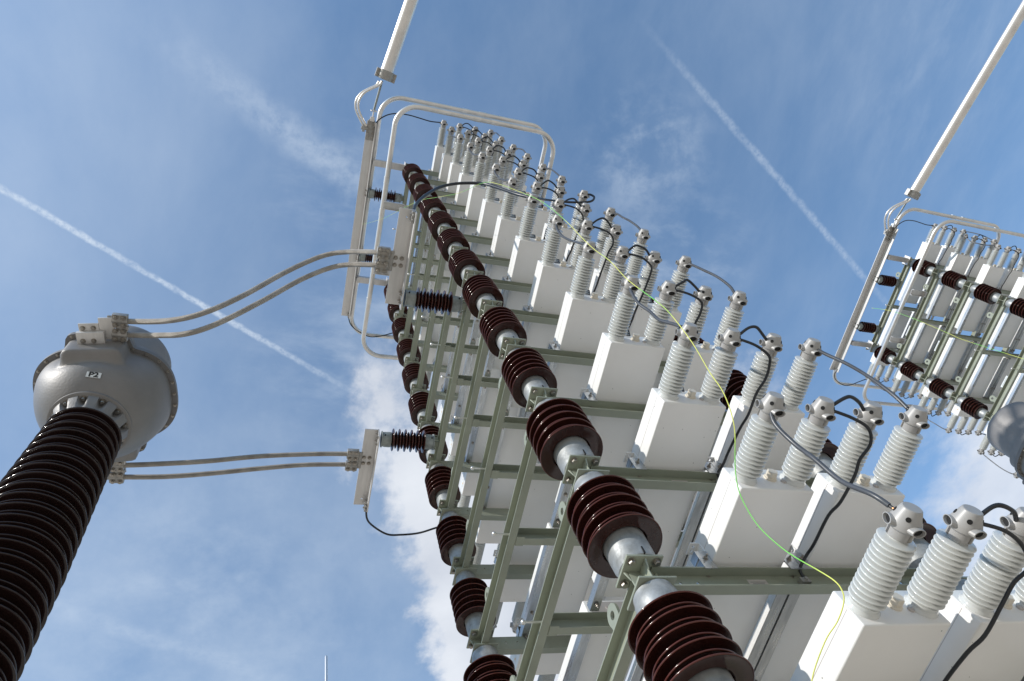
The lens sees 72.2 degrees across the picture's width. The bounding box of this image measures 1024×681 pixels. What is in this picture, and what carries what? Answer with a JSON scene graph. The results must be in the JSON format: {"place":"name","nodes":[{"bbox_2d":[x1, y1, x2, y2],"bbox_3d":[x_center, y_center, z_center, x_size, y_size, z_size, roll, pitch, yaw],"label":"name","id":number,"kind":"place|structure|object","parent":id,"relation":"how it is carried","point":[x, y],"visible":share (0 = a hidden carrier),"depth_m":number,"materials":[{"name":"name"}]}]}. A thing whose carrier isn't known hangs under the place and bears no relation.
{"place":"outdoors","nodes":[
{"label":"outdoors","id":0,"kind":"place"},
{"bbox_2d":[0,0,1023,680],"label":"sky","id":1,"kind":"structure","parent":0,"point":[159,158],"materials":[{"name":"blue"}]},
{"label":"ground","id":2,"kind":"structure","parent":0,"visible":0},
{"bbox_2d":[0,317,177,680],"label":"current transformer","id":3,"kind":"object","parent":2,"relation":"on","point":[103,402],"visible":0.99,"depth_m":4.37,"materials":[{"name":"ceramic"}]},
{"bbox_2d":[987,402,1023,484],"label":"current transformer","id":4,"kind":"object","parent":2,"relation":"on","point":[1005,431],"visible":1,"depth_m":8.70,"materials":[{"name":"paint"}]},
{"bbox_3d":[1.525,2.663,1.345,1.761,2.712,2.062,6,-68,-17],"label":"support stand","id":5,"kind":"object","parent":2,"relation":"on","visible":0},
{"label":"rack frame","id":6,"kind":"object","parent":5,"relation":"on","visible":0},
{"bbox_2d":[628,579,754,680],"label":"post insulator","id":7,"kind":"object","parent":6,"relation":"on","point":[674,634],"visible":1,"depth_m":2.32,"materials":[{"name":"ceramic"}]},
{"bbox_2d":[596,551,967,680],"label":"rack frame","id":8,"kind":"object","parent":7,"relation":"on","point":[706,576],"visible":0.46,"depth_m":2.85,"materials":[{"name":"metal"}]},
{"bbox_2d":[567,471,662,577],"bbox_3d":[0.428,0.783,2.991,0.328,0.570,0.328,6,-68,-17],"label":"post insulator","id":9,"kind":"object","parent":8,"relation":"on","point":[612,521],"visible":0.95,"depth_m":2.88,"materials":[{"name":"ceramic"}]},
{"bbox_2d":[510,455,825,680],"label":"rack frame","id":10,"kind":"object","parent":9,"relation":"on","point":[636,473],"visible":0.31,"depth_m":3.59,"materials":[{"name":"metal"}]},
{"bbox_2d":[463,645,516,680],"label":"post insulator","id":11,"kind":"object","parent":10,"relation":"on","point":[489,663],"visible":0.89,"depth_m":4.28,"materials":[{"name":"ceramic"}]},
{"bbox_2d":[526,398,602,480],"bbox_3d":[0.263,0.502,3.611,0.328,0.570,0.328,6,-68,-17],"label":"post insulator","id":12,"kind":"object","parent":10,"relation":"on","point":[559,431],"visible":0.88,"depth_m":3.49,"materials":[{"name":"brown ceramic"}]},
{"bbox_2d":[466,386,727,662],"bbox_3d":[0.681,1.222,4.515,1.720,0.253,1.942,6,-68,-17],"label":"rack frame","id":13,"kind":"object","parent":12,"relation":"on","point":[590,405],"visible":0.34,"depth_m":4.32,"materials":[{"name":"metal"}]},
{"bbox_2d":[450,570,495,637],"bbox_3d":[-0.276,1.842,4.867,0.276,0.570,0.276,6,-68,-17],"label":"post insulator","id":14,"kind":"object","parent":13,"relation":"on","point":[467,596],"visible":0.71,"depth_m":4.79,"materials":[{"name":"ceramic"}]},
{"bbox_2d":[501,348,556,407],"bbox_3d":[0.098,0.220,4.230,0.276,0.570,0.276,6,-68,-17],"label":"post insulator","id":15,"kind":"object","parent":13,"relation":"on","point":[523,370],"visible":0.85,"depth_m":4.11,"materials":[{"name":"ceramic"}]},
{"bbox_2d":[510,523,592,680],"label":"capacitor unit","id":16,"kind":"object","parent":13,"relation":"on","point":[576,581],"visible":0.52,"depth_m":4.70,"materials":[{"name":"metal"}]},
{"bbox_2d":[555,275,677,502],"bbox_3d":[0.620,0.370,4.230,0.442,0.162,1.578,6,-68,-17],"label":"capacitor unit","id":17,"kind":"object","parent":13,"relation":"attached to","point":[625,367],"visible":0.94,"depth_m":4.07,"materials":[{"name":"metal"}]},
{"bbox_2d":[658,285,747,391],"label":"capacitor unit","id":18,"kind":"object","parent":13,"relation":"on","point":[733,313],"visible":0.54,"depth_m":4.14,"materials":[{"name":"ceramic"}]},
{"bbox_2d":[557,601,634,680],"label":"capacitor unit","id":19,"kind":"object","parent":10,"relation":"attached to","point":[593,657],"visible":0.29,"depth_m":3.96,"materials":[{"name":"metal"}]},
{"bbox_2d":[592,322,741,596],"bbox_3d":[0.785,0.651,3.611,0.442,0.162,1.578,6,-68,-17],"label":"capacitor unit","id":20,"kind":"object","parent":10,"relation":"on","point":[678,428],"visible":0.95,"depth_m":3.45,"materials":[{"name":"metal"}]},
{"bbox_2d":[671,333,821,566],"bbox_3d":[1.232,0.699,3.752,0.442,0.162,1.578,6,-68,-17],"label":"capacitor unit","id":21,"kind":"object","parent":10,"relation":"attached to","point":[799,378],"visible":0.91,"depth_m":3.56,"materials":[{"name":"metal"}]},
{"bbox_2d":[643,391,835,680],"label":"capacitor unit","id":22,"kind":"object","parent":8,"relation":"attached to","point":[731,533],"visible":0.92,"depth_m":2.82,"materials":[{"name":"metal"}]},
{"bbox_2d":[769,411,893,509],"bbox_3d":[1.050,0.399,2.397,0.034,0.660,0.076,6,-68,-17],"label":"link cable","id":23,"kind":"object","parent":22,"relation":"hanging from","point":[824,467],"visible":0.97,"depth_m":2.36,"materials":[{"name":"black rubber"}]},
{"bbox_2d":[799,410,872,576],"bbox_3d":[1.280,0.632,2.849,0.184,0.146,0.723,6,-68,-17],"label":"frame lead","id":24,"kind":"object","parent":8,"relation":"on","point":[845,493],"visible":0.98,"depth_m":2.81,"materials":[{"name":"black rubber"}]},
{"bbox_2d":[743,401,929,680],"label":"capacitor unit","id":25,"kind":"object","parent":8,"relation":"on","point":[855,521],"visible":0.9,"depth_m":2.97,"materials":[{"name":"metal"}]},
{"bbox_2d":[790,502,986,680],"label":"capacitor unit","id":26,"kind":"object","parent":6,"relation":"in","point":[883,630],"visible":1,"depth_m":2.17,"materials":[{"name":"ceramic"}]},
{"bbox_2d":[919,507,1023,680],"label":"capacitor unit","id":27,"kind":"object","parent":6,"relation":"in","point":[967,613],"visible":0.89,"depth_m":2.31,"materials":[{"name":"ceramic"}]},
{"bbox_2d":[943,522,1023,680],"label":"frame lead","id":28,"kind":"object","parent":6,"relation":"on","point":[981,639],"visible":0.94,"depth_m":2.19,"materials":[{"name":"black rubber"}]},
{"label":"post insulator","id":29,"kind":"object","parent":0,"visible":0},
{"bbox_2d":[450,337,665,585],"bbox_3d":[0.517,0.941,5.134,1.720,0.253,1.942,6,-68,-17],"label":"rack frame","id":30,"kind":"object","parent":29,"relation":"on","point":[553,355],"visible":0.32,"depth_m":4.86,"materials":[{"name":"metal"}]},
{"bbox_2d":[436,511,475,565],"bbox_3d":[-0.441,1.560,5.486,0.276,0.570,0.276,6,-68,-17],"label":"post insulator","id":31,"kind":"object","parent":30,"relation":"on","point":[451,530],"visible":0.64,"depth_m":5.40,"materials":[{"name":"ceramic"}]},
{"bbox_2d":[479,306,526,356],"bbox_3d":[-0.067,-0.061,4.849,0.276,0.570,0.276,6,-68,-17],"label":"post insulator","id":32,"kind":"object","parent":30,"relation":"on","point":[497,324],"visible":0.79,"depth_m":4.72,"materials":[{"name":"ceramic"}]},
{"bbox_2d":[437,299,679,522],"bbox_3d":[0.352,0.659,5.753,1.720,0.253,1.942,6,-68,-17],"label":"rack frame","id":33,"kind":"object","parent":32,"relation":"on","point":[527,316],"visible":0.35,"depth_m":5.53,"materials":[{"name":"metal"}]},
{"bbox_2d":[425,463,460,509],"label":"post insulator","id":34,"kind":"object","parent":33,"relation":"on","point":[437,478],"visible":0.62,"depth_m":6.01,"materials":[{"name":"ceramic"}]},
{"bbox_2d":[462,275,503,317],"bbox_3d":[-0.231,-0.343,5.468,0.276,0.570,0.276,6,-68,-17],"label":"post insulator","id":35,"kind":"object","parent":33,"relation":"on","point":[476,289],"visible":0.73,"depth_m":5.34,"materials":[{"name":"ceramic"}]},
{"bbox_2d":[426,269,531,472],"bbox_3d":[0.187,0.378,6.373,1.720,0.253,1.942,6,-68,-17],"label":"rack frame","id":36,"kind":"object","parent":35,"relation":"on","point":[505,284],"visible":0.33,"depth_m":6.17,"materials":[{"name":"metal"}]},
{"bbox_2d":[374,428,438,452],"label":"standoff insulator","id":37,"kind":"object","parent":36,"relation":"attached to","point":[416,441],"visible":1,"depth_m":6.20,"materials":[{"name":"ceramic"}]},
{"bbox_2d":[353,429,379,511],"bbox_3d":[-1.302,1.169,6.277,0.124,0.122,0.800,6,-68,-17],"label":"busbar","id":38,"kind":"object","parent":37,"relation":"attached to","point":[365,477],"visible":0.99,"depth_m":6.31,"materials":[{"name":"metal"}]},
{"bbox_2d":[345,448,362,471],"bbox_3d":[-1.408,1.067,6.251,0.138,0.065,0.212,6,-68,-17],"label":"twin clamp","id":39,"kind":"object","parent":38,"relation":"attached to","point":[353,460],"visible":1,"depth_m":6.24,"materials":[{"name":"metal"}]},
{"bbox_2d":[124,462,345,479],"bbox_3d":[-2.273,1.095,5.909,1.924,0.283,0.048,4,-67,-17],"label":"stranded conductor","id":40,"kind":"object","parent":39,"relation":"attached to","point":[218,472],"visible":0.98,"depth_m":5.85,"materials":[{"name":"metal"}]},
{"bbox_2d":[124,451,346,467],"bbox_3d":[-2.250,0.993,5.869,1.923,0.284,0.046,4,-67,-17],"label":"stranded conductor","id":41,"kind":"object","parent":39,"relation":"attached to","point":[214,460],"visible":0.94,"depth_m":5.82,"materials":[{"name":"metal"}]},
{"bbox_2d":[397,287,466,314],"bbox_3d":[-0.655,-0.323,5.770,0.558,0.202,0.202,6,-68,-17],"label":"standoff insulator","id":42,"kind":"object","parent":36,"relation":"attached to","point":[436,301],"visible":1,"depth_m":5.72,"materials":[{"name":"ceramic"}]},
{"bbox_2d":[385,207,416,309],"bbox_3d":[-0.883,-0.641,5.565,0.124,0.122,0.800,6,-68,-17],"label":"busbar","id":43,"kind":"object","parent":42,"relation":"attached to","point":[404,235],"visible":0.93,"depth_m":5.59,"materials":[{"name":"metal"}]},
{"bbox_2d":[374,246,394,273],"bbox_3d":[-1.014,-0.639,5.581,0.138,0.065,0.212,6,-68,-17],"label":"twin clamp","id":44,"kind":"object","parent":43,"relation":"attached to","point":[387,261],"visible":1,"depth_m":5.57,"materials":[{"name":"metal"}]},
{"bbox_2d":[127,262,388,337],"bbox_3d":[-1.942,-0.301,5.329,2.069,0.718,0.085,-14,-63,-8],"label":"stranded conductor","id":45,"kind":"object","parent":44,"relation":"attached to","point":[244,310],"visible":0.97,"depth_m":5.20,"materials":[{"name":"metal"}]},
{"bbox_2d":[128,249,390,323],"bbox_3d":[-1.935,-0.425,5.356,2.069,0.739,0.082,-14,-63,-8],"label":"stranded conductor","id":46,"kind":"object","parent":44,"relation":"attached to","point":[245,294],"visible":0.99,"depth_m":5.25,"materials":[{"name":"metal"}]},
{"bbox_2d":[448,249,484,287],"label":"post insulator","id":47,"kind":"object","parent":36,"relation":"on","point":[460,261],"visible":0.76,"depth_m":5.96,"materials":[{"name":"ceramic"}]},
{"bbox_2d":[417,245,509,432],"bbox_3d":[0.022,0.096,6.992,1.720,0.253,1.942,6,-68,-17],"label":"rack frame","id":48,"kind":"object","parent":47,"relation":"on","point":[488,260],"visible":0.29,"depth_m":6.79,"materials":[{"name":"metal"}]},
{"bbox_2d":[437,228,469,261],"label":"post insulator","id":49,"kind":"object","parent":48,"relation":"on","point":[447,238],"visible":0.74,"depth_m":6.58,"materials":[{"name":"ceramic"}]},
{"bbox_2d":[410,225,492,400],"bbox_3d":[-0.143,-0.185,7.611,1.720,0.253,1.942,6,-68,-17],"label":"rack frame","id":50,"kind":"object","parent":49,"relation":"on","point":[475,239],"visible":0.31,"depth_m":7.41,"materials":[{"name":"metal"}]},
{"bbox_2d":[428,211,457,240],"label":"post insulator","id":51,"kind":"object","parent":50,"relation":"on","point":[437,219],"visible":0.72,"depth_m":7.19,"materials":[{"name":"ceramic"}]},
{"bbox_2d":[403,209,477,372],"bbox_3d":[-0.308,-0.467,8.231,1.720,0.253,1.942,6,-68,-17],"label":"rack frame","id":52,"kind":"object","parent":51,"relation":"on","point":[463,222],"visible":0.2,"depth_m":7.93,"materials":[{"name":"metal"}]},
{"bbox_2d":[420,196,446,223],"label":"post insulator","id":53,"kind":"object","parent":52,"relation":"on","point":[428,205],"visible":0.65,"depth_m":7.81,"materials":[{"name":"ceramic"}]},
{"bbox_2d":[398,196,465,347],"bbox_3d":[-0.473,-0.748,8.850,1.720,0.253,1.942,6,-68,-17],"label":"rack frame","id":54,"kind":"object","parent":53,"relation":"on","point":[452,207],"visible":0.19,"depth_m":8.54,"materials":[{"name":"metal"}]},
{"bbox_2d":[413,184,437,207],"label":"post insulator","id":55,"kind":"object","parent":54,"relation":"on","point":[420,190],"visible":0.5,"depth_m":8.44,"materials":[{"name":"ceramic"}]},
{"bbox_2d":[394,183,455,326],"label":"rack frame","id":56,"kind":"object","parent":55,"relation":"on","point":[444,193],"visible":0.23,"depth_m":9.21,"materials":[{"name":"metal"}]},
{"bbox_2d":[387,304,407,321],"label":"post insulator","id":57,"kind":"object","parent":56,"relation":"on","point":[392,309],"visible":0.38,"depth_m":9.68,"materials":[{"name":"ceramic"}]},
{"bbox_2d":[407,172,446,289],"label":"rack frame","id":58,"kind":"object","parent":57,"relation":"on","point":[436,182],"visible":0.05,"depth_m":9.86,"materials":[{"name":"metal"}]},
{"bbox_2d":[402,163,423,183],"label":"post insulator","id":59,"kind":"object","parent":58,"relation":"on","point":[409,168],"visible":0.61,"depth_m":9.66,"materials":[{"name":"brown ceramic"}]},
{"bbox_2d":[387,163,438,289],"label":"rack frame","id":60,"kind":"object","parent":59,"relation":"on","point":[430,173],"visible":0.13,"depth_m":10.41,"materials":[{"name":"green paint"}]},
{"bbox_2d":[364,188,403,202],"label":"standoff insulator","id":61,"kind":"object","parent":60,"relation":"attached to","point":[391,196],"visible":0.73,"depth_m":10.15,"materials":[{"name":"brown ceramic"}]},
{"bbox_2d":[341,123,376,318],"bbox_3d":[-2.261,-1.702,10.300,0.124,0.122,2.945,6,-68,-17],"label":"top busbar","id":62,"kind":"object","parent":61,"relation":"attached to","point":[359,215],"visible":0.99,"depth_m":10.31,"materials":[{"name":"metal"}]},
{"bbox_2d":[365,119,374,140],"bbox_3d":[-1.985,-2.959,9.844,0.110,0.028,0.295,6,-68,-17],"label":"terminal plate","id":63,"kind":"object","parent":62,"relation":"attached to","point":[370,132],"visible":1,"depth_m":9.85,"materials":[{"name":"metal"}]},
{"bbox_2d":[370,80,382,121],"bbox_3d":[-1.870,-3.310,9.703,0.086,0.076,0.563,15,-71,-21],"label":"link rod","id":64,"kind":"object","parent":63,"relation":"attached to","point":[372,117],"visible":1,"depth_m":9.71,"materials":[{"name":"metal"}]},
{"bbox_2d":[375,0,418,83],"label":"tube bus","id":65,"kind":"object","parent":64,"relation":"hanging from","point":[385,71],"visible":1,"depth_m":9.37,"materials":[{"name":"metal"}]},
{"bbox_2d":[366,182,844,680],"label":"loose wire","id":66,"kind":"object","parent":62,"relation":"hanging from","point":[735,442],"visible":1,"depth_m":1.75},
{"bbox_2d":[350,95,547,338],"bbox_3d":[-0.984,-1.614,10.681,2.550,0.224,3.697,6,-68,-17],"label":"corona ring","id":67,"kind":"object","parent":60,"relation":"attached to","point":[382,164],"visible":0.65,"depth_m":10.19,"materials":[{"name":"metal"}]},
{"bbox_2d":[361,104,555,359],"bbox_3d":[-0.796,-1.310,10.075,2.305,0.178,3.707,6,-68,-17],"label":"corona ring","id":68,"kind":"object","parent":58,"relation":"attached to","point":[387,205],"visible":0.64,"depth_m":9.61,"materials":[{"name":"metal"}]},
{"bbox_2d":[436,133,482,253],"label":"capacitor unit","id":69,"kind":"object","parent":56,"relation":"on","point":[456,166],"visible":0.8,"depth_m":8.96,"materials":[{"name":"ceramic"}]},
{"bbox_2d":[444,142,494,270],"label":"capacitor unit","id":70,"kind":"object","parent":54,"relation":"attached to","point":[465,175],"visible":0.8,"depth_m":8.36,"materials":[{"name":"ceramic"}]},
{"bbox_2d":[456,152,507,289],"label":"capacitor unit","id":71,"kind":"object","parent":52,"relation":"on","point":[476,195],"visible":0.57,"depth_m":7.74,"materials":[{"name":"metal"}]},
{"bbox_2d":[472,163,523,267],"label":"capacitor unit","id":72,"kind":"object","parent":50,"relation":"attached to","point":[491,207],"visible":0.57,"depth_m":7.13,"materials":[{"name":"metal"}]},
{"bbox_2d":[477,177,542,337],"bbox_3d":[-0.040,-0.756,6.707,0.442,0.162,1.578,6,-68,-17],"label":"capacitor unit","id":73,"kind":"object","parent":48,"relation":"on","point":[507,226],"visible":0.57,"depth_m":6.51,"materials":[{"name":"metal"}]},
{"bbox_2d":[457,387,517,506],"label":"capacitor unit","id":74,"kind":"object","parent":36,"relation":"attached to","point":[468,483],"visible":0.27,"depth_m":6.56,"materials":[{"name":"metal"}]},
{"bbox_2d":[492,193,565,369],"bbox_3d":[0.125,-0.474,6.088,0.442,0.162,1.578,6,-68,-17],"label":"capacitor unit","id":75,"kind":"object","parent":36,"relation":"attached to","point":[527,251],"visible":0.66,"depth_m":5.90,"materials":[{"name":"metal"}]},
{"bbox_2d":[563,203,616,289],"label":"capacitor unit","id":76,"kind":"object","parent":36,"relation":"attached to","point":[585,209],"visible":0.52,"depth_m":6.00,"materials":[{"name":"ceramic"}]},
{"bbox_2d":[473,416,525,564],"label":"capacitor unit","id":77,"kind":"object","parent":33,"relation":"on","point":[510,453],"visible":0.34,"depth_m":5.95,"materials":[{"name":"metal"}]},
{"bbox_2d":[511,214,593,407],"bbox_3d":[0.290,-0.193,5.469,0.442,0.162,1.578,6,-68,-17],"label":"capacitor unit","id":78,"kind":"object","parent":33,"relation":"attached to","point":[552,281],"visible":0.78,"depth_m":5.29,"materials":[{"name":"metal"}]},
{"bbox_2d":[589,224,650,295],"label":"capacitor unit","id":79,"kind":"object","parent":33,"relation":"on","point":[635,264],"visible":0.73,"depth_m":5.37,"materials":[{"name":"ceramic"}]},
{"bbox_2d":[493,464,559,633],"bbox_3d":[0.082,1.660,5.465,0.442,0.162,1.578,6,-68,-17],"label":"capacitor unit","id":80,"kind":"object","parent":30,"relation":"attached to","point":[540,503],"visible":0.43,"depth_m":5.33,"materials":[{"name":"metal"}]},
{"bbox_2d":[546,240,630,398],"bbox_3d":[0.455,0.088,4.849,0.442,0.162,1.578,6,-68,-17],"label":"capacitor unit","id":81,"kind":"object","parent":30,"relation":"on","point":[583,324],"visible":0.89,"depth_m":4.68,"materials":[{"name":"metal"}]},
{"bbox_2d":[629,250,691,387],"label":"capacitor unit","id":82,"kind":"object","parent":30,"relation":"attached to","point":[642,315],"visible":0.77,"depth_m":4.76,"materials":[{"name":"ceramic"}]},
{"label":"post insulator","id":83,"kind":"object","parent":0,"visible":0},
{"bbox_2d":[982,346,1023,423],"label":"rack frame","id":84,"kind":"object","parent":83,"relation":"on","point":[1000,398],"visible":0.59,"depth_m":11.27,"materials":[{"name":"metal"}]},
{"bbox_2d":[1005,298,1023,318],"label":"post insulator","id":85,"kind":"object","parent":84,"relation":"on","point":[1015,306],"visible":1,"depth_m":11.11,"materials":[{"name":"ceramic"}]},
{"bbox_2d":[949,295,1023,403],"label":"rack frame","id":86,"kind":"object","parent":85,"relation":"on","point":[978,353],"visible":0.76,"depth_m":11.85,"materials":[{"name":"metal"}]},
{"bbox_2d":[945,354,1002,433],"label":"capacitor unit","id":87,"kind":"object","parent":86,"relation":"on","point":[986,376],"visible":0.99,"depth_m":12.19,"materials":[{"name":"metal"}]},
{"bbox_2d":[970,283,1001,303],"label":"post insulator","id":88,"kind":"object","parent":86,"relation":"on","point":[986,293],"visible":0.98,"depth_m":11.63,"materials":[{"name":"ceramic"}]},
{"bbox_2d":[918,281,1010,384],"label":"rack frame","id":89,"kind":"object","parent":88,"relation":"on","point":[943,341],"visible":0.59,"depth_m":12.46,"materials":[{"name":"metal"}]},
{"bbox_2d":[918,337,969,414],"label":"capacitor unit","id":90,"kind":"object","parent":89,"relation":"on","point":[954,358],"visible":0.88,"depth_m":12.79,"materials":[{"name":"metal"}]},
{"bbox_2d":[938,270,966,289],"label":"post insulator","id":91,"kind":"object","parent":89,"relation":"on","point":[953,279],"visible":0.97,"depth_m":12.24,"materials":[{"name":"ceramic"}]},
{"bbox_2d":[891,268,976,367],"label":"rack frame","id":92,"kind":"object","parent":91,"relation":"on","point":[929,288],"visible":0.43,"depth_m":13.06,"materials":[{"name":"metal"}]},
{"bbox_2d":[890,322,939,396],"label":"capacitor unit","id":93,"kind":"object","parent":92,"relation":"on","point":[924,344],"visible":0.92,"depth_m":13.42,"materials":[{"name":"metal"}]},
{"bbox_2d":[909,259,935,276],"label":"post insulator","id":94,"kind":"object","parent":92,"relation":"on","point":[927,268],"visible":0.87,"depth_m":12.83,"materials":[{"name":"ceramic"}]},
{"bbox_2d":[866,257,945,352],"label":"rack frame","id":95,"kind":"object","parent":94,"relation":"on","point":[890,305],"visible":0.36,"depth_m":13.64,"materials":[{"name":"metal"}]},
{"bbox_2d":[873,275,899,286],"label":"standoff insulator","id":96,"kind":"object","parent":95,"relation":"attached to","point":[887,280],"visible":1,"depth_m":13.27,"materials":[{"name":"ceramic"}]},
{"bbox_2d":[829,229,898,371],"bbox_3d":[6.711,-0.732,13.430,0.124,0.122,2.945,6,-68,-17],"label":"top busbar","id":97,"kind":"object","parent":96,"relation":"attached to","point":[867,291],"visible":0.93,"depth_m":13.44,"materials":[{"name":"metal"}]},
{"bbox_2d":[884,225,894,240],"bbox_3d":[6.987,-1.990,12.973,0.110,0.028,0.295,6,-68,-17],"label":"terminal plate","id":98,"kind":"object","parent":97,"relation":"attached to","point":[887,237],"visible":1,"depth_m":12.98,"materials":[{"name":"metal"}]},
{"bbox_2d":[891,198,909,226],"bbox_3d":[7.101,-2.340,12.832,0.086,0.076,0.563,15,-71,-21],"label":"link rod","id":99,"kind":"object","parent":98,"relation":"attached to","point":[894,224],"visible":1,"depth_m":12.85,"materials":[{"name":"metal"}]},
{"bbox_2d":[904,0,1023,199],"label":"tube bus","id":100,"kind":"object","parent":99,"relation":"hanging from","point":[976,87],"visible":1,"depth_m":12.14,"materials":[{"name":"metal"}]},
{"bbox_2d":[832,207,1000,392],"bbox_3d":[7.988,-0.644,13.810,2.550,0.224,3.697,6,-68,-17],"label":"corona ring","id":101,"kind":"object","parent":95,"relation":"attached to","point":[905,261],"visible":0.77,"depth_m":13.32,"materials":[{"name":"metal"}]},
{"bbox_2d":[897,223,947,303],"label":"capacitor unit","id":102,"kind":"object","parent":95,"relation":"on","point":[931,256],"visible":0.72,"depth_m":13.45,"materials":[{"name":"metal"}]},
{"bbox_2d":[862,219,1023,409],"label":"corona ring","id":103,"kind":"object","parent":92,"relation":"attached to","point":[900,340],"visible":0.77,"depth_m":12.77,"materials":[{"name":"metal"}]},
{"bbox_2d":[924,233,977,316],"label":"capacitor unit","id":104,"kind":"object","parent":92,"relation":"on","point":[957,262],"visible":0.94,"depth_m":12.83,"materials":[{"name":"metal"}]},
{"bbox_2d":[955,244,1011,331],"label":"capacitor unit","id":105,"kind":"object","parent":89,"relation":"on","point":[989,274],"visible":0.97,"depth_m":12.20,"materials":[{"name":"metal"}]},
{"bbox_2d":[988,274,1023,347],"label":"capacitor unit","id":106,"kind":"object","parent":86,"relation":"on","point":[1009,331],"visible":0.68,"depth_m":11.76,"materials":[{"name":"metal"}]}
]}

